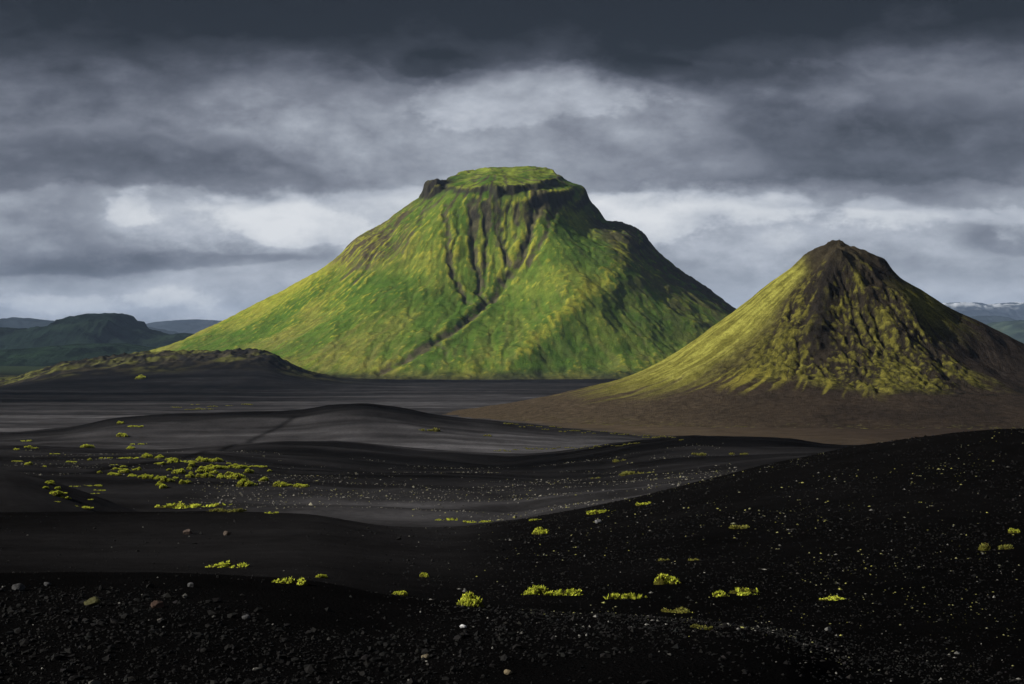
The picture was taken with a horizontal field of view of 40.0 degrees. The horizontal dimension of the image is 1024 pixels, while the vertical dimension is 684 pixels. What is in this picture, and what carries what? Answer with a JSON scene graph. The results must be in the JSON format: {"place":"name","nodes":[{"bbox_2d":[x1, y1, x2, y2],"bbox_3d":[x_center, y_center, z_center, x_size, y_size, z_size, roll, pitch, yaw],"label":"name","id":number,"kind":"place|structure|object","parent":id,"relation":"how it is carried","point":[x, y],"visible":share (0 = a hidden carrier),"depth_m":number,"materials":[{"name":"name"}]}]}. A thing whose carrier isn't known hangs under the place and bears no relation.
{"place":"outdoors","nodes":[
{"label":"outdoors","id":0,"kind":"place"},
{"bbox_2d":[0,343,156,365],"bbox_3d":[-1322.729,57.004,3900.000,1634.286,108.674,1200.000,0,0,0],"label":"hill","id":1,"kind":"structure","parent":0,"point":[47,355],"depth_m":3664.72,"materials":[{"name":"green plant"}]},
{"bbox_2d":[0,317,178,333],"bbox_3d":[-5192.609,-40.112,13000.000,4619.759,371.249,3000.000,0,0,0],"label":"mountain","id":2,"kind":"structure","parent":0,"point":[14,322],"depth_m":12559.02,"materials":[{"name":"stone"}]},
{"bbox_2d":[0,313,192,349],"bbox_3d":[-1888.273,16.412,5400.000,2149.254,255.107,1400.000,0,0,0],"label":"hill","id":3,"kind":"structure","parent":0,"point":[91,328],"depth_m":5119.00,"materials":[{"name":"green plant"}]},
{"bbox_2d":[146,319,220,333],"bbox_3d":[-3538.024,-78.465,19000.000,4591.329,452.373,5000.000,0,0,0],"label":"mountain","id":4,"kind":"structure","parent":0,"point":[192,326],"depth_m":18009.13,"materials":[{"name":"grey stone"}]},
{"bbox_2d":[0,575,785,683],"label":"gravel","id":5,"kind":"structure","parent":0,"point":[309,669],"depth_m":9.33,"materials":[{"name":"black gravel"}]},
{"bbox_2d":[150,166,735,379],"bbox_3d":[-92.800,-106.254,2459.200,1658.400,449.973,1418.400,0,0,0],"label":"mountain","id":6,"kind":"structure","parent":0,"point":[515,272],"depth_m":2284.30,"materials":[{"name":"green plant"}]},
{"bbox_2d":[0,348,1023,683],"bbox_3d":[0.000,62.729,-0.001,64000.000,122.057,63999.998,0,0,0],"label":"ground","id":7,"kind":"structure","parent":0,"point":[302,422],"depth_m":41.90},
{"bbox_2d":[12,583,24,590],"bbox_3d":[-4.332,2.155,12.355,0.112,0.076,0.088,0,0,45],"label":"rock","id":8,"kind":"object","parent":7,"relation":"on","point":[19,586],"visible":0.97,"depth_m":12.33,"materials":[{"name":"stone"}]},
{"bbox_2d":[49,490,64,495],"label":"moss clump","id":9,"kind":"object","parent":7,"relation":"on","point":[57,493],"visible":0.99,"depth_m":110.61,"materials":[{"name":"green plant"}]},
{"bbox_2d":[75,505,93,508],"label":"moss clump","id":10,"kind":"object","parent":7,"relation":"on","point":[86,507],"visible":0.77,"depth_m":108.62,"materials":[{"name":"green plant"}]},
{"bbox_2d":[80,444,94,447],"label":"moss clump","id":11,"kind":"object","parent":7,"relation":"on","point":[87,446],"visible":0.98,"depth_m":339.57,"materials":[{"name":"green plant"}]},
{"bbox_2d":[84,597,100,605],"bbox_3d":[-3.352,2.081,11.251,0.135,0.093,0.109,0,0,7],"label":"rock","id":12,"kind":"object","parent":7,"relation":"on","point":[93,601],"visible":0.92,"depth_m":11.21,"materials":[{"name":"stone"}]},
{"bbox_2d":[107,472,121,475],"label":"moss clump","id":13,"kind":"object","parent":7,"relation":"on","point":[115,474],"visible":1,"depth_m":202.26,"materials":[{"name":"plant"}]},
{"bbox_2d":[116,433,127,436],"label":"moss clump","id":14,"kind":"object","parent":7,"relation":"on","point":[121,435],"visible":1,"depth_m":394.44,"materials":[{"name":"green plant"}]},
{"bbox_2d":[117,468,130,472],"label":"moss clump","id":15,"kind":"object","parent":7,"relation":"on","point":[126,470],"visible":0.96,"depth_m":217.07,"materials":[{"name":"green plant"}]},
{"bbox_2d":[135,374,145,378],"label":"moss clump","id":16,"kind":"object","parent":7,"relation":"on","point":[140,376],"visible":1,"depth_m":1550.73,"materials":[{"name":"green plant"}]},
{"bbox_2d":[141,453,152,457],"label":"moss clump","id":17,"kind":"object","parent":7,"relation":"on","point":[145,455],"visible":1,"depth_m":262.48,"materials":[{"name":"plant"}]},
{"bbox_2d":[142,473,153,478],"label":"moss clump","id":18,"kind":"object","parent":7,"relation":"on","point":[145,476],"visible":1,"depth_m":196.05,"materials":[{"name":"green plant"}]},
{"bbox_2d":[151,600,163,607],"bbox_3d":[-2.815,2.083,11.160,0.084,0.069,0.123,0,0,36],"label":"rock","id":19,"kind":"object","parent":7,"relation":"on","point":[157,604],"visible":1,"depth_m":11.14,"materials":[{"name":"stone"}]},
{"bbox_2d":[159,484,167,488],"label":"moss clump","id":20,"kind":"object","parent":7,"relation":"on","point":[162,486],"visible":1,"depth_m":183.42,"materials":[{"name":"green plant"}]},
{"bbox_2d":[159,476,174,481],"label":"moss clump","id":21,"kind":"object","parent":7,"relation":"on","point":[164,479],"visible":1,"depth_m":189.96,"materials":[{"name":"green plant"}]},
{"bbox_2d":[167,458,180,462],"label":"moss clump","id":22,"kind":"object","parent":7,"relation":"on","point":[174,460],"visible":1,"depth_m":236.63,"materials":[{"name":"plant"}]},
{"bbox_2d":[172,468,185,473],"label":"moss clump","id":23,"kind":"object","parent":7,"relation":"on","point":[181,471],"visible":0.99,"depth_m":216.09,"materials":[{"name":"green plant"}]},
{"bbox_2d":[179,480,187,483],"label":"moss clump","id":24,"kind":"object","parent":7,"relation":"on","point":[183,482],"visible":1,"depth_m":187.14,"materials":[{"name":"green plant"}]},
{"bbox_2d":[183,529,192,533],"bbox_3d":[-10.630,6.233,46.112,0.257,0.200,0.312,0,0,14],"label":"rock","id":25,"kind":"object","parent":7,"relation":"on","point":[187,531],"visible":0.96,"depth_m":46.00,"materials":[{"name":"stone"}]},
{"bbox_2d":[185,473,195,477],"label":"moss clump","id":26,"kind":"object","parent":7,"relation":"on","point":[190,475],"visible":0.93,"depth_m":202.10,"materials":[{"name":"green plant"}]},
{"bbox_2d":[188,462,195,466],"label":"moss clump","id":27,"kind":"object","parent":7,"relation":"on","point":[192,464],"visible":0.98,"depth_m":229.23,"materials":[{"name":"plant"}]},
{"bbox_2d":[155,502,230,508],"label":"moss clump","id":28,"kind":"object","parent":7,"relation":"on","point":[179,505],"visible":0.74,"depth_m":158.78,"materials":[{"name":"green plant"}]},
{"bbox_2d":[195,457,208,461],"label":"moss clump","id":29,"kind":"object","parent":7,"relation":"on","point":[199,459],"visible":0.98,"depth_m":250.46,"materials":[{"name":"green plant"}]},
{"bbox_2d":[197,466,208,471],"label":"moss clump","id":30,"kind":"object","parent":7,"relation":"on","point":[204,469],"visible":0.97,"depth_m":219.33,"materials":[{"name":"green plant"}]},
{"bbox_2d":[200,473,213,477],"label":"moss clump","id":31,"kind":"object","parent":7,"relation":"on","point":[205,475],"visible":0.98,"depth_m":202.93,"materials":[{"name":"green plant"}]},
{"bbox_2d":[209,470,218,473],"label":"moss clump","id":32,"kind":"object","parent":7,"relation":"on","point":[213,472],"visible":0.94,"depth_m":215.26,"materials":[{"name":"plant"}]},
{"bbox_2d":[211,457,222,461],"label":"moss clump","id":33,"kind":"object","parent":7,"relation":"on","point":[218,459],"visible":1,"depth_m":253.19,"materials":[{"name":"green plant"}]},
{"bbox_2d":[208,465,227,469],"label":"moss clump","id":34,"kind":"object","parent":7,"relation":"on","point":[216,467],"visible":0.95,"depth_m":225.53,"materials":[{"name":"green plant"}]},
{"bbox_2d":[217,473,225,478],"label":"moss clump","id":35,"kind":"object","parent":7,"relation":"on","point":[220,475],"visible":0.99,"depth_m":202.48,"materials":[{"name":"green plant"}]},
{"bbox_2d":[206,561,247,567],"bbox_3d":[-5.731,4.543,28.597,0.872,0.115,1.234,0,0,16],"label":"moss clump","id":36,"kind":"object","parent":7,"relation":"on","point":[222,564],"visible":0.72,"depth_m":28.66,"materials":[{"name":"green plant"}]},
{"bbox_2d":[209,508,247,511],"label":"moss clump","id":37,"kind":"object","parent":7,"relation":"on","point":[225,510],"visible":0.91,"depth_m":61.71,"materials":[{"name":"green plant"}]},
{"bbox_2d":[226,463,237,467],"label":"moss clump","id":38,"kind":"object","parent":7,"relation":"on","point":[235,465],"visible":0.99,"depth_m":229.22,"materials":[{"name":"plant"}]},
{"bbox_2d":[226,472,246,478],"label":"moss clump","id":39,"kind":"object","parent":7,"relation":"on","point":[237,476],"visible":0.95,"depth_m":201.60,"materials":[{"name":"green plant"}]},
{"bbox_2d":[236,465,249,468],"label":"moss clump","id":40,"kind":"object","parent":7,"relation":"on","point":[241,466],"visible":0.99,"depth_m":228.30,"materials":[{"name":"plant"}]},
{"bbox_2d":[242,614,249,619],"bbox_3d":[-2.015,2.083,10.647,0.069,0.041,0.049,0,0,37],"label":"rock","id":41,"kind":"object","parent":7,"relation":"on","point":[247,616],"visible":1,"depth_m":10.63,"materials":[{"name":"stone"}]},
{"bbox_2d":[236,478,256,486],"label":"moss clump","id":42,"kind":"object","parent":7,"relation":"on","point":[243,482],"visible":1,"depth_m":186.22,"materials":[{"name":"green plant"}]},
{"bbox_2d":[243,468,253,473],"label":"moss clump","id":43,"kind":"object","parent":7,"relation":"on","point":[247,470],"visible":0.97,"depth_m":217.70,"materials":[{"name":"green plant"}]},
{"bbox_2d":[258,476,267,481],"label":"moss clump","id":44,"kind":"object","parent":7,"relation":"on","point":[264,478],"visible":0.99,"depth_m":197.62,"materials":[{"name":"green plant"}]},
{"bbox_2d":[272,481,285,486],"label":"moss clump","id":45,"kind":"object","parent":7,"relation":"on","point":[278,484],"visible":1,"depth_m":185.46,"materials":[{"name":"green plant"}]},
{"bbox_2d":[274,577,307,584],"bbox_3d":[-2.163,2.326,13.680,0.359,0.057,0.487,0,0,-4],"label":"moss clump","id":46,"kind":"object","parent":7,"relation":"on","point":[289,580],"visible":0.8,"depth_m":13.70,"materials":[{"name":"green plant"}]},
{"bbox_2d":[293,483,309,487],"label":"moss clump","id":47,"kind":"object","parent":7,"relation":"on","point":[300,485],"visible":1,"depth_m":184.82,"materials":[{"name":"green plant"}]},
{"bbox_2d":[316,574,327,577],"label":"moss clump","id":48,"kind":"object","parent":7,"relation":"on","point":[321,576],"visible":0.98,"depth_m":24.17,"materials":[{"name":"green plant"}]},
{"bbox_2d":[6,445,736,520],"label":"valley stones","id":49,"kind":"object","parent":7,"relation":"on","point":[310,504],"visible":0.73,"depth_m":182.65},
{"bbox_2d":[393,590,407,595],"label":"moss clump","id":50,"kind":"object","parent":7,"relation":"on","point":[404,593],"visible":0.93,"depth_m":21.90,"materials":[{"name":"green plant"}]},
{"bbox_2d":[419,572,428,576],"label":"moss clump","id":51,"kind":"object","parent":7,"relation":"on","point":[422,574],"visible":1,"depth_m":28.99,"materials":[{"name":"green plant"}]},
{"bbox_2d":[420,427,439,431],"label":"moss clump","id":52,"kind":"object","parent":7,"relation":"on","point":[434,429],"visible":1,"depth_m":404.18,"materials":[{"name":"green plant"}]},
{"bbox_2d":[456,591,483,606],"bbox_3d":[-0.407,2.460,13.451,0.269,0.151,0.290,0,0,10],"label":"moss clump","id":53,"kind":"object","parent":7,"relation":"on","point":[469,599],"visible":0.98,"depth_m":13.42,"materials":[{"name":"green plant"}]},
{"bbox_2d":[463,520,491,522],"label":"moss clump","id":54,"kind":"object","parent":7,"relation":"on","point":[476,521],"visible":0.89,"depth_m":132.84,"materials":[{"name":"green plant"}]},
{"bbox_2d":[504,669,511,674],"bbox_3d":[-0.026,2.002,8.533,0.041,0.034,0.059,0,0,-36],"label":"rock","id":55,"kind":"object","parent":7,"relation":"on","point":[507,671],"visible":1,"depth_m":8.52,"materials":[{"name":"stone"}]},
{"bbox_2d":[0,428,1023,683],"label":"cinders","id":56,"kind":"object","parent":7,"relation":"on","point":[714,630],"visible":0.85,"depth_m":20.71,"materials":[{"name":"stone"}]},
{"bbox_2d":[532,527,548,533],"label":"moss clump","id":57,"kind":"object","parent":7,"relation":"on","point":[537,530],"visible":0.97,"depth_m":49.98,"materials":[{"name":"green plant"}]},
{"bbox_2d":[521,585,582,595],"bbox_3d":[0.709,4.446,25.019,1.114,0.152,1.188,0,0,24],"label":"moss clump","id":58,"kind":"object","parent":7,"relation":"on","point":[539,590],"visible":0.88,"depth_m":25.05,"materials":[{"name":"green plant"}]},
{"bbox_2d":[586,510,613,514],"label":"moss clump","id":59,"kind":"object","parent":7,"relation":"on","point":[591,512],"visible":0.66,"depth_m":56.63,"materials":[{"name":"green plant"}]},
{"bbox_2d":[603,593,645,598],"bbox_3d":[1.959,4.315,23.891,0.660,0.127,0.678,0,0,25],"label":"moss clump","id":60,"kind":"object","parent":7,"relation":"on","point":[625,596],"visible":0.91,"depth_m":23.84,"materials":[{"name":"green plant"}]},
{"bbox_2d":[619,471,650,475],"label":"moss clump","id":61,"kind":"object","parent":7,"relation":"on","point":[624,473],"visible":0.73,"depth_m":215.24,"materials":[{"name":"green plant"}]},
{"bbox_2d":[635,502,650,505],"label":"moss clump","id":62,"kind":"object","parent":7,"relation":"on","point":[638,504],"visible":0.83,"depth_m":57.44,"materials":[{"name":"plant"}]},
{"bbox_2d":[654,573,680,584],"bbox_3d":[2.944,4.481,26.653,0.530,0.230,0.462,0,0,4],"label":"moss clump","id":63,"kind":"object","parent":7,"relation":"on","point":[662,579],"visible":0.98,"depth_m":26.52,"materials":[{"name":"green plant"}]},
{"bbox_2d":[661,607,692,613],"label":"moss clump","id":64,"kind":"object","parent":7,"relation":"on","point":[682,610],"visible":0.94,"depth_m":21.20,"materials":[{"name":"green plant"}]},
{"bbox_2d":[691,452,705,455],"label":"moss clump","id":65,"kind":"object","parent":7,"relation":"on","point":[700,454],"visible":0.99,"depth_m":261.83,"materials":[{"name":"green plant"}]},
{"bbox_2d":[690,624,712,629],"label":"moss clump","id":66,"kind":"object","parent":7,"relation":"on","point":[697,626],"visible":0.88,"depth_m":11.12,"materials":[{"name":"green plant"}]},
{"bbox_2d":[449,433,1022,678],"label":"lichen specks","id":67,"kind":"object","parent":7,"relation":"on","point":[809,552],"visible":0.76,"depth_m":34.33,"materials":[{"name":"plant"}]},
{"bbox_2d":[712,587,759,596],"bbox_3d":[3.794,4.244,23.899,0.876,0.127,0.923,0,0,4],"label":"moss clump","id":68,"kind":"object","parent":7,"relation":"on","point":[737,590],"visible":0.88,"depth_m":23.88,"materials":[{"name":"green plant"}]},
{"bbox_2d":[729,524,749,528],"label":"moss clump","id":69,"kind":"object","parent":7,"relation":"on","point":[738,527],"visible":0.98,"depth_m":39.02,"materials":[{"name":"plant"}]},
{"bbox_2d":[818,595,844,600],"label":"moss clump","id":70,"kind":"object","parent":7,"relation":"on","point":[835,598],"visible":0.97,"depth_m":22.24,"materials":[{"name":"green plant"}]},
{"bbox_2d":[978,543,1013,550],"bbox_3d":[9.970,4.206,28.964,0.716,0.134,0.751,0,0,20],"label":"moss clump","id":71,"kind":"object","parent":7,"relation":"on","point":[983,547],"visible":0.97,"depth_m":28.85,"materials":[{"name":"plant"}]},
{"bbox_2d":[1008,528,1019,532],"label":"moss clump","id":72,"kind":"object","parent":7,"relation":"on","point":[1010,530],"visible":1,"depth_m":31.69,"materials":[{"name":"green plant"}]},
{"bbox_2d":[0,0,1023,323],"label":"sky","id":73,"kind":"structure","parent":0,"point":[161,160],"materials":[{"name":"grey"}]},
{"bbox_2d":[442,239,1023,429],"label":"hill","id":74,"kind":"structure","parent":0,"point":[839,333],"depth_m":744.99,"materials":[{"name":"green plant"}]},
{"bbox_2d":[942,302,1023,319],"bbox_3d":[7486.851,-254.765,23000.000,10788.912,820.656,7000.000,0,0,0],"label":"mountain","id":75,"kind":"structure","parent":0,"point":[1014,310],"depth_m":21745.40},
{"bbox_2d":[969,316,1016,323],"bbox_3d":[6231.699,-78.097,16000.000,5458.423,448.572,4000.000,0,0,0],"label":"hill","id":76,"kind":"structure","parent":0,"point":[986,319],"depth_m":15354.65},
{"bbox_2d":[986,320,1023,343],"bbox_3d":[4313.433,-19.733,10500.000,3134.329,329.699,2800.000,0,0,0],"label":"hill","id":77,"kind":"structure","parent":0,"point":[1014,330],"depth_m":10067.86,"materials":[{"name":"green plant"}]}
]}

